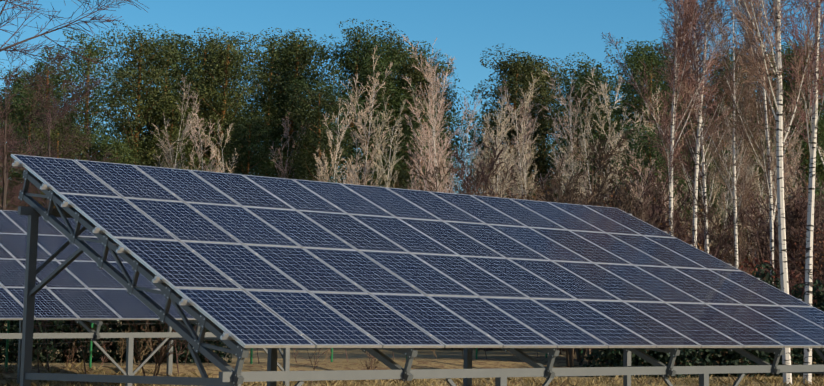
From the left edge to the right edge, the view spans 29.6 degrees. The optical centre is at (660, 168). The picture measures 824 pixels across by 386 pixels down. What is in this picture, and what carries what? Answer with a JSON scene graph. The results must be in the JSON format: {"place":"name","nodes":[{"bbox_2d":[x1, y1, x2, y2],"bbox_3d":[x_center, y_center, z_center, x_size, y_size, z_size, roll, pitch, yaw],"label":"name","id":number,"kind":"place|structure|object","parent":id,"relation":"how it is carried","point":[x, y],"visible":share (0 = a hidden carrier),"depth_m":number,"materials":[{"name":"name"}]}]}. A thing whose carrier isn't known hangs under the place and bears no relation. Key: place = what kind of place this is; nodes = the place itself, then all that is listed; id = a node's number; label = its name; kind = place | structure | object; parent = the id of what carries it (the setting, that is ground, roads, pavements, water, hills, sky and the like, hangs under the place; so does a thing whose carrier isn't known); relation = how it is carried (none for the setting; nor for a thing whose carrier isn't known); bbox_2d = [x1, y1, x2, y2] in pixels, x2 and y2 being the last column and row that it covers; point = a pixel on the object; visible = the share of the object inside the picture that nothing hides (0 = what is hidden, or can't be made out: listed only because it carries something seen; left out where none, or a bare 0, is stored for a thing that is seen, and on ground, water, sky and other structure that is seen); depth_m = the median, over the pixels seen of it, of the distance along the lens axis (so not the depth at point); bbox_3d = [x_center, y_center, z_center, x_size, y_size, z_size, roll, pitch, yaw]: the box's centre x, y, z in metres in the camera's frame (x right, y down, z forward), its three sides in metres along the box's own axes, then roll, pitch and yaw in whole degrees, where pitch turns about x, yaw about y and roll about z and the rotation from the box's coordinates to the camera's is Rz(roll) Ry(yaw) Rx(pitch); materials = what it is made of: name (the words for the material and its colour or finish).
{"place":"outdoors","nodes":[
{"label":"outdoors","id":0,"kind":"place"},
{"bbox_2d":[0,322,820,385],"bbox_3d":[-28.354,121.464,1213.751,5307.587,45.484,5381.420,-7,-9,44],"label":"terrain","id":1,"kind":"structure","parent":0,"point":[447,358],"depth_m":48.78,"materials":[{"name":"brown plant"}]},
{"bbox_2d":[0,136,46,210],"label":"bare tree","id":2,"kind":"object","parent":1,"relation":"on","point":[13,197],"visible":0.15,"depth_m":86.16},
{"bbox_2d":[0,87,75,210],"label":"scots pine","id":3,"kind":"object","parent":1,"relation":"on","point":[18,111],"visible":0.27,"depth_m":102.10,"materials":[{"name":"green plant"}]},
{"bbox_2d":[0,31,75,210],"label":"bare tree","id":4,"kind":"object","parent":1,"relation":"on","point":[4,179],"visible":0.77,"depth_m":63.67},
{"bbox_2d":[0,47,92,330],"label":"scots pine","id":5,"kind":"object","parent":1,"relation":"on","point":[50,80],"visible":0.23,"depth_m":111.70,"materials":[{"name":"green plant"}]},
{"bbox_2d":[0,122,93,331],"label":"young pine","id":6,"kind":"object","parent":1,"relation":"on","point":[57,138],"visible":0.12,"depth_m":95.53,"materials":[{"name":"green plant"}]},
{"bbox_2d":[32,320,64,362],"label":"bush","id":7,"kind":"object","parent":1,"relation":"on","point":[35,352],"visible":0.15,"depth_m":46.26,"materials":[{"name":"green plant"}]},
{"bbox_2d":[0,57,100,186],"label":"tree","id":8,"kind":"object","parent":1,"relation":"on","point":[64,90],"visible":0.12,"depth_m":115.22,"materials":[{"name":"green plant"}]},
{"bbox_2d":[35,320,73,362],"bbox_3d":[-18.519,5.028,46.487,1.086,2.324,1.101,6,-9,-43],"label":"bush","id":9,"kind":"object","parent":1,"relation":"on","point":[54,358],"visible":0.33,"depth_m":46.26,"materials":[{"name":"green plant"}]},
{"bbox_2d":[0,73,122,210],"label":"bare tree","id":10,"kind":"object","parent":1,"relation":"on","point":[64,109],"visible":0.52,"depth_m":80.46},
{"bbox_2d":[0,0,147,73],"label":"bare tree","id":11,"kind":"object","parent":1,"relation":"on","point":[41,29],"visible":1,"depth_m":51.20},
{"bbox_2d":[18,27,143,330],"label":"scots pine","id":12,"kind":"object","parent":1,"relation":"on","point":[91,51],"visible":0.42,"depth_m":128.00,"materials":[{"name":"green plant"}]},
{"bbox_2d":[62,133,138,208],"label":"bush","id":13,"kind":"object","parent":1,"relation":"on","point":[93,149],"visible":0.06,"depth_m":97.73,"materials":[{"name":"green plant"}]},
{"bbox_2d":[90,320,126,362],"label":"bush","id":14,"kind":"object","parent":1,"relation":"on","point":[111,330],"visible":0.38,"depth_m":46.32,"materials":[{"name":"green plant"}]},
{"bbox_2d":[88,133,141,339],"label":"scots pine","id":15,"kind":"object","parent":1,"relation":"on","point":[120,150],"visible":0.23,"depth_m":97.39,"materials":[{"name":"green plant"}]},
{"bbox_2d":[76,22,197,331],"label":"scots pine","id":16,"kind":"object","parent":1,"relation":"on","point":[139,63],"visible":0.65,"depth_m":103.77,"materials":[{"name":"green plant"}]},
{"bbox_2d":[125,320,162,362],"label":"bush","id":17,"kind":"object","parent":1,"relation":"on","point":[146,351],"visible":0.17,"depth_m":46.39,"materials":[{"name":"green plant"}]},
{"bbox_2d":[0,210,289,385],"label":"solar array","id":18,"kind":"object","parent":1,"relation":"on","point":[82,288],"visible":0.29,"depth_m":36.76,"materials":[{"name":"glass"}]},
{"bbox_2d":[86,24,219,167],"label":"scots pine","id":19,"kind":"object","parent":1,"relation":"on","point":[175,92],"visible":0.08,"depth_m":119.45,"materials":[{"name":"green plant"}]},
{"bbox_2d":[125,320,180,385],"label":"bush","id":20,"kind":"object","parent":1,"relation":"on","point":[161,357],"visible":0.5,"depth_m":39.45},
{"bbox_2d":[134,95,208,169],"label":"tree","id":21,"kind":"object","parent":1,"relation":"on","point":[172,137],"visible":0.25,"depth_m":103.89,"materials":[{"name":"green plant"}]},
{"bbox_2d":[150,76,201,169],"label":"tree","id":22,"kind":"object","parent":1,"relation":"on","point":[171,145],"visible":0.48,"depth_m":99.48,"materials":[{"name":"beige plant"}]},
{"bbox_2d":[182,105,224,172],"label":"tree","id":23,"kind":"object","parent":1,"relation":"on","point":[196,144],"visible":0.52,"depth_m":90.95,"materials":[{"name":"beige plant"}]},
{"bbox_2d":[158,34,254,175],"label":"tree","id":24,"kind":"object","parent":1,"relation":"on","point":[201,55],"visible":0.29,"depth_m":109.21,"materials":[{"name":"green plant"}]},
{"bbox_2d":[168,31,263,172],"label":"tree","id":25,"kind":"object","parent":1,"relation":"on","point":[214,71],"visible":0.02,"depth_m":129.75,"materials":[{"name":"green plant"}]},
{"bbox_2d":[141,26,293,172],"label":"scots pine","id":26,"kind":"object","parent":1,"relation":"on","point":[229,65],"visible":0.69,"depth_m":106.55,"materials":[{"name":"green plant"}]},
{"bbox_2d":[199,118,238,172],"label":"birch","id":27,"kind":"object","parent":1,"relation":"on","point":[227,131],"visible":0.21,"depth_m":96.97,"materials":[{"name":"beige plant"}]},
{"bbox_2d":[209,110,285,176],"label":"tree","id":28,"kind":"object","parent":1,"relation":"on","point":[251,132],"visible":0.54,"depth_m":99.16,"materials":[{"name":"green plant"}]},
{"bbox_2d":[216,27,318,175],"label":"scots pine","id":29,"kind":"object","parent":1,"relation":"on","point":[263,68],"visible":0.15,"depth_m":114.87,"materials":[{"name":"green plant"}]},
{"bbox_2d":[227,28,337,180],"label":"scots pine","id":30,"kind":"object","parent":1,"relation":"on","point":[302,53],"visible":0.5,"depth_m":110.22,"materials":[{"name":"green plant"}]},
{"bbox_2d":[235,34,345,179],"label":"scots pine","id":31,"kind":"object","parent":1,"relation":"on","point":[284,89],"visible":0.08,"depth_m":127.42,"materials":[{"name":"green plant"}]},
{"bbox_2d":[269,110,311,178],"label":"tree","id":32,"kind":"object","parent":1,"relation":"on","point":[277,158],"visible":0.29,"depth_m":97.48,"materials":[{"name":"beige plant"}]},
{"bbox_2d":[5,320,582,371],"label":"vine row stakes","id":33,"kind":"object","parent":1,"relation":"on","point":[90,356],"visible":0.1,"depth_m":43.20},
{"bbox_2d":[278,79,362,184],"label":"scots pine","id":34,"kind":"object","parent":1,"relation":"on","point":[318,113],"visible":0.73,"depth_m":97.25,"materials":[{"name":"green plant"}]},
{"bbox_2d":[313,98,364,183],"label":"tree","id":35,"kind":"object","parent":1,"relation":"on","point":[332,154],"visible":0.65,"depth_m":95.39,"materials":[{"name":"beige plant"}]},
{"bbox_2d":[290,19,410,185],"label":"scots pine","id":36,"kind":"object","parent":1,"relation":"on","point":[353,43],"visible":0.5,"depth_m":107.09,"materials":[{"name":"green plant"}]},
{"bbox_2d":[306,34,425,185],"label":"scots pine","id":37,"kind":"object","parent":1,"relation":"on","point":[390,88],"visible":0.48,"depth_m":107.53,"materials":[{"name":"green plant"}]},
{"bbox_2d":[340,45,392,186],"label":"tree","id":38,"kind":"object","parent":1,"relation":"on","point":[358,123],"visible":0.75,"depth_m":88.08,"materials":[{"name":"beige plant"}]},
{"bbox_2d":[368,87,406,187],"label":"tree","id":39,"kind":"object","parent":1,"relation":"on","point":[386,151],"visible":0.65,"depth_m":87.08,"materials":[{"name":"beige plant"}]},
{"bbox_2d":[367,164,421,190],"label":"bush","id":40,"kind":"object","parent":1,"relation":"on","point":[404,182],"visible":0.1,"depth_m":92.16,"materials":[{"name":"green plant"}]},
{"bbox_2d":[339,19,453,179],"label":"scots pine","id":41,"kind":"object","parent":1,"relation":"on","point":[390,39],"visible":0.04,"depth_m":115.86,"materials":[{"name":"green plant"}]},
{"bbox_2d":[0,357,823,385],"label":"dry grass tufts","id":42,"kind":"object","parent":1,"relation":"on","point":[605,381],"visible":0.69,"depth_m":41.02,"materials":[{"name":"plant"}]},
{"bbox_2d":[357,52,472,189],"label":"scots pine","id":43,"kind":"object","parent":1,"relation":"on","point":[416,77],"visible":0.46,"depth_m":110.10,"materials":[{"name":"green plant"}]},
{"bbox_2d":[11,154,823,385],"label":"solar array","id":44,"kind":"object","parent":1,"relation":"on","point":[237,264],"visible":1,"depth_m":23.82,"materials":[{"name":"glass"}]},
{"bbox_2d":[367,95,471,190],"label":"tree","id":45,"kind":"object","parent":1,"relation":"on","point":[423,117],"visible":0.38,"depth_m":102.77,"materials":[{"name":"brown plant"}]},
{"bbox_2d":[370,41,476,180],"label":"scots pine","id":46,"kind":"object","parent":1,"relation":"on","point":[424,55],"visible":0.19,"depth_m":111.94,"materials":[{"name":"green plant"}]},
{"bbox_2d":[401,34,456,192],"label":"tree","id":47,"kind":"object","parent":1,"relation":"on","point":[434,122],"visible":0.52,"depth_m":87.75,"materials":[{"name":"beige plant"}]},
{"bbox_2d":[401,57,458,190],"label":"tree","id":48,"kind":"object","parent":1,"relation":"on","point":[445,148],"visible":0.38,"depth_m":90.56,"materials":[{"name":"beige plant"}]},
{"bbox_2d":[406,93,457,192],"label":"tree","id":49,"kind":"object","parent":1,"relation":"on","point":[430,151],"visible":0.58,"depth_m":79.14,"materials":[{"name":"beige plant"}]},
{"bbox_2d":[392,145,501,196],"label":"bare scrub","id":50,"kind":"object","parent":1,"relation":"on","point":[436,168],"visible":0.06,"depth_m":68.38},
{"bbox_2d":[439,92,491,195],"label":"tree","id":51,"kind":"object","parent":1,"relation":"on","point":[474,145],"visible":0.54,"depth_m":91.53,"materials":[{"name":"beige plant"}]},
{"bbox_2d":[454,111,507,195],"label":"tree","id":52,"kind":"object","parent":1,"relation":"on","point":[471,139],"visible":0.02,"depth_m":162.89,"materials":[{"name":"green plant"}]},
{"bbox_2d":[445,137,517,350],"bbox_3d":[-6.812,3.348,63.736,6.534,8.963,8.110,-4,-8,28],"label":"bare scrub","id":53,"kind":"object","parent":1,"relation":"on","point":[485,179],"visible":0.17,"depth_m":63.48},
{"bbox_2d":[472,95,518,198],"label":"tree","id":54,"kind":"object","parent":1,"relation":"on","point":[504,117],"visible":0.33,"depth_m":95.31,"materials":[{"name":"beige plant"}]},
{"bbox_2d":[481,98,524,197],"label":"tree","id":55,"kind":"object","parent":1,"relation":"on","point":[502,159],"visible":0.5,"depth_m":79.97,"materials":[{"name":"beige plant"}]},
{"bbox_2d":[446,44,569,197],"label":"scots pine","id":56,"kind":"object","parent":1,"relation":"on","point":[516,67],"visible":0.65,"depth_m":108.92,"materials":[{"name":"green plant"}]},
{"bbox_2d":[481,72,540,197],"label":"tree","id":57,"kind":"object","parent":1,"relation":"on","point":[527,99],"visible":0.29,"depth_m":98.99,"materials":[{"name":"beige plant"}]},
{"bbox_2d":[497,81,550,201],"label":"tree","id":58,"kind":"object","parent":1,"relation":"on","point":[524,133],"visible":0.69,"depth_m":89.56,"materials":[{"name":"beige plant"}]},
{"bbox_2d":[476,50,573,199],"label":"tree","id":59,"kind":"object","parent":1,"relation":"on","point":[543,175],"visible":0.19,"depth_m":112.99,"materials":[{"name":"green plant"}]},
{"bbox_2d":[510,133,541,199],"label":"tree","id":60,"kind":"object","parent":1,"relation":"on","point":[520,178],"visible":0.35,"depth_m":77.13,"materials":[{"name":"beige plant"}]},
{"bbox_2d":[480,55,578,181],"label":"tree","id":61,"kind":"object","parent":1,"relation":"on","point":[550,97],"visible":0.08,"depth_m":135.77,"materials":[{"name":"green plant"}]},
{"bbox_2d":[541,68,589,203],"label":"tree","id":62,"kind":"object","parent":1,"relation":"on","point":[570,119],"visible":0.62,"depth_m":89.89,"materials":[{"name":"beige plant"}]},
{"bbox_2d":[557,90,611,206],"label":"tree","id":63,"kind":"object","parent":1,"relation":"on","point":[582,150],"visible":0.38,"depth_m":75.56,"materials":[{"name":"beige plant"}]},
{"bbox_2d":[553,130,618,201],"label":"tree","id":64,"kind":"object","parent":1,"relation":"on","point":[566,166],"visible":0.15,"depth_m":104.62,"materials":[{"name":"green plant"}]},
{"bbox_2d":[542,52,629,205],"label":"tree","id":65,"kind":"object","parent":1,"relation":"on","point":[596,71],"visible":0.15,"depth_m":120.96,"materials":[{"name":"green plant"}]},
{"bbox_2d":[544,69,635,204],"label":"tree","id":66,"kind":"object","parent":1,"relation":"on","point":[577,91],"visible":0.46,"depth_m":105.75,"materials":[{"name":"green plant"}]},
{"bbox_2d":[495,129,686,361],"bbox_3d":[-2.990,2.670,53.167,7.713,8.524,6.214,5,-8,-36],"label":"bare scrub","id":67,"kind":"object","parent":1,"relation":"on","point":[599,163],"visible":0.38,"depth_m":52.49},
{"bbox_2d":[578,348,622,376],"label":"shrub","id":68,"kind":"object","parent":1,"relation":"on","point":[589,357],"visible":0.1,"depth_m":46.10,"materials":[{"name":"green plant"}]},
{"bbox_2d":[582,67,631,206],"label":"tree","id":69,"kind":"object","parent":1,"relation":"on","point":[609,129],"visible":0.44,"depth_m":92.31,"materials":[{"name":"beige plant"}]},
{"bbox_2d":[547,161,683,362],"bbox_3d":[-1.802,3.186,51.633,3.822,7.731,6.766,-7,-9,44],"label":"bare scrub","id":70,"kind":"object","parent":1,"relation":"on","point":[617,195],"visible":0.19,"depth_m":52.71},
{"bbox_2d":[602,37,672,181],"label":"scots pine","id":71,"kind":"object","parent":1,"relation":"on","point":[623,83],"visible":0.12,"depth_m":127.76,"materials":[{"name":"green plant"}]},
{"bbox_2d":[574,175,701,248],"bbox_3d":[-1.141,3.898,63.689,6.980,7.975,3.942,4,-8,-33],"label":"bare scrub","id":72,"kind":"object","parent":1,"relation":"on","point":[649,212],"visible":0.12,"depth_m":64.98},
{"bbox_2d":[623,144,657,219],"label":"tree","id":73,"kind":"object","parent":1,"relation":"on","point":[637,169],"visible":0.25,"depth_m":75.51,"materials":[{"name":"brown plant"}]},
{"bbox_2d":[606,121,693,225],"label":"young pine","id":74,"kind":"object","parent":1,"relation":"on","point":[649,149],"visible":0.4,"depth_m":86.29,"materials":[{"name":"green plant"}]},
{"bbox_2d":[592,38,717,182],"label":"scots pine","id":75,"kind":"object","parent":1,"relation":"on","point":[649,62],"visible":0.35,"depth_m":107.15,"materials":[{"name":"green plant"}]},
{"bbox_2d":[601,0,735,235],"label":"tall birch","id":76,"kind":"object","parent":1,"relation":"on","point":[679,39],"visible":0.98,"depth_m":60.73,"materials":[{"name":"brown plant"}]},
{"bbox_2d":[627,45,723,198],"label":"scots pine","id":77,"kind":"object","parent":1,"relation":"on","point":[675,98],"visible":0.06,"depth_m":119.85,"materials":[{"name":"green plant"}]},
{"bbox_2d":[611,169,743,261],"bbox_3d":[0.693,3.653,57.078,6.080,6.947,3.434,2,-7,-19],"label":"bare scrub","id":78,"kind":"object","parent":1,"relation":"on","point":[663,227],"visible":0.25,"depth_m":57.43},
{"bbox_2d":[622,160,737,259],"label":"bare scrub","id":79,"kind":"object","parent":1,"relation":"on","point":[654,179],"visible":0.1,"depth_m":76.99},
{"bbox_2d":[633,165,740,265],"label":"bare scrub","id":80,"kind":"object","parent":1,"relation":"on","point":[678,191],"visible":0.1,"depth_m":77.45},
{"bbox_2d":[675,348,716,377],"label":"shrub","id":81,"kind":"object","parent":1,"relation":"on","point":[697,358],"visible":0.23,"depth_m":45.50,"materials":[{"name":"green plant"}]},
{"bbox_2d":[654,193,745,265],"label":"bare scrub","id":82,"kind":"object","parent":1,"relation":"on","point":[725,233],"visible":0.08,"depth_m":79.79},
{"bbox_2d":[673,132,728,256],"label":"tree","id":83,"kind":"object","parent":1,"relation":"on","point":[713,220],"visible":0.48,"depth_m":77.95,"materials":[{"name":"brown plant"}]},
{"bbox_2d":[655,0,752,352],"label":"tall birch","id":84,"kind":"object","parent":1,"relation":"on","point":[698,145],"visible":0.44,"depth_m":63.51,"materials":[{"name":"brown plant"}]},
{"bbox_2d":[666,138,746,251],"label":"tree","id":85,"kind":"object","parent":1,"relation":"on","point":[707,185],"visible":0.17,"depth_m":90.55,"materials":[{"name":"brown plant"}]},
{"bbox_2d":[653,0,765,252],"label":"tall birch","id":86,"kind":"object","parent":1,"relation":"on","point":[702,175],"visible":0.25,"depth_m":70.99,"materials":[{"name":"brown plant"}]},
{"bbox_2d":[659,42,776,232],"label":"tree","id":87,"kind":"object","parent":1,"relation":"on","point":[711,113],"visible":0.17,"depth_m":112.50,"materials":[{"name":"brown plant"}]},
{"bbox_2d":[690,92,761,258],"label":"tree","id":88,"kind":"object","parent":1,"relation":"on","point":[730,197],"visible":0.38,"depth_m":86.63,"materials":[{"name":"brown plant"}]},
{"bbox_2d":[678,0,776,354],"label":"tall birch","id":89,"kind":"object","parent":1,"relation":"on","point":[745,97],"visible":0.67,"depth_m":58.75,"materials":[{"name":"brown plant"}]},
{"bbox_2d":[722,348,767,376],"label":"shrub","id":90,"kind":"object","parent":1,"relation":"on","point":[743,362],"visible":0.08,"depth_m":45.59,"materials":[{"name":"green plant"}]},
{"bbox_2d":[711,128,790,244],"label":"tree","id":91,"kind":"object","parent":1,"relation":"on","point":[759,169],"visible":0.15,"depth_m":100.80,"materials":[{"name":"brown plant"}]},
{"bbox_2d":[689,175,823,302],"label":"bare scrub","id":92,"kind":"object","parent":1,"relation":"on","point":[788,225],"visible":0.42,"depth_m":59.21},
{"bbox_2d":[738,123,775,265],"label":"tree","id":93,"kind":"object","parent":1,"relation":"on","point":[760,198],"visible":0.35,"depth_m":80.36,"materials":[{"name":"brown plant"}]},
{"bbox_2d":[735,263,780,375],"bbox_3d":[3.015,4.731,46.322,1.720,3.756,1.723,0,-7,4],"label":"shrub","id":94,"kind":"object","parent":1,"relation":"on","point":[763,274],"visible":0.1,"depth_m":46.14,"materials":[{"name":"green plant"}]},
{"bbox_2d":[724,44,799,234],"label":"tree","id":95,"kind":"object","parent":1,"relation":"on","point":[770,112],"visible":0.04,"depth_m":122.19,"materials":[{"name":"brown plant"}]},
{"bbox_2d":[710,0,823,385],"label":"tall birch","id":96,"kind":"object","parent":1,"relation":"on","point":[780,141],"visible":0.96,"depth_m":41.17,"materials":[{"name":"white plant"}]},
{"bbox_2d":[712,0,823,282],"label":"tall birch","id":97,"kind":"object","parent":1,"relation":"on","point":[765,120],"visible":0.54,"depth_m":52.37,"materials":[{"name":"brown plant"}]},
{"bbox_2d":[727,161,823,290],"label":"bare scrub","id":98,"kind":"object","parent":1,"relation":"on","point":[765,214],"visible":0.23,"depth_m":66.54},
{"bbox_2d":[747,81,809,212],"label":"tree","id":99,"kind":"object","parent":1,"relation":"on","point":[797,156],"visible":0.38,"depth_m":97.22,"materials":[{"name":"brown plant"}]},
{"bbox_2d":[739,251,819,303],"bbox_3d":[3.692,4.720,48.761,3.603,4.092,3.458,3,-7,-22],"label":"shrub","id":100,"kind":"object","parent":1,"relation":"on","point":[777,275],"visible":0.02,"depth_m":48.12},
{"bbox_2d":[737,166,823,351],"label":"bare scrub","id":101,"kind":"object","parent":1,"relation":"on","point":[796,207],"visible":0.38,"depth_m":59.73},
{"bbox_2d":[743,34,823,204],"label":"tree","id":102,"kind":"object","parent":1,"relation":"on","point":[789,83],"visible":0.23,"depth_m":106.60,"materials":[{"name":"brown plant"}]},
{"bbox_2d":[745,0,823,382],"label":"tall birch","id":103,"kind":"object","parent":1,"relation":"on","point":[813,111],"visible":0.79,"depth_m":42.41,"materials":[{"name":"white plant"}]},
{"bbox_2d":[762,109,823,218],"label":"tree","id":104,"kind":"object","parent":1,"relation":"on","point":[806,159],"visible":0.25,"depth_m":101.37,"materials":[{"name":"brown plant"}]},
{"bbox_2d":[772,154,823,266],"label":"tree","id":105,"kind":"object","parent":1,"relation":"on","point":[798,168],"visible":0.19,"depth_m":70.06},
{"bbox_2d":[783,0,823,164],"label":"tree","id":106,"kind":"object","parent":1,"relation":"on","point":[807,99],"visible":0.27,"depth_m":46.52,"materials":[{"name":"brown plant"}]},
{"bbox_2d":[797,279,823,376],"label":"bush","id":107,"kind":"object","parent":1,"relation":"on","point":[820,298],"visible":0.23,"depth_m":46.02,"materials":[{"name":"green plant"}]},
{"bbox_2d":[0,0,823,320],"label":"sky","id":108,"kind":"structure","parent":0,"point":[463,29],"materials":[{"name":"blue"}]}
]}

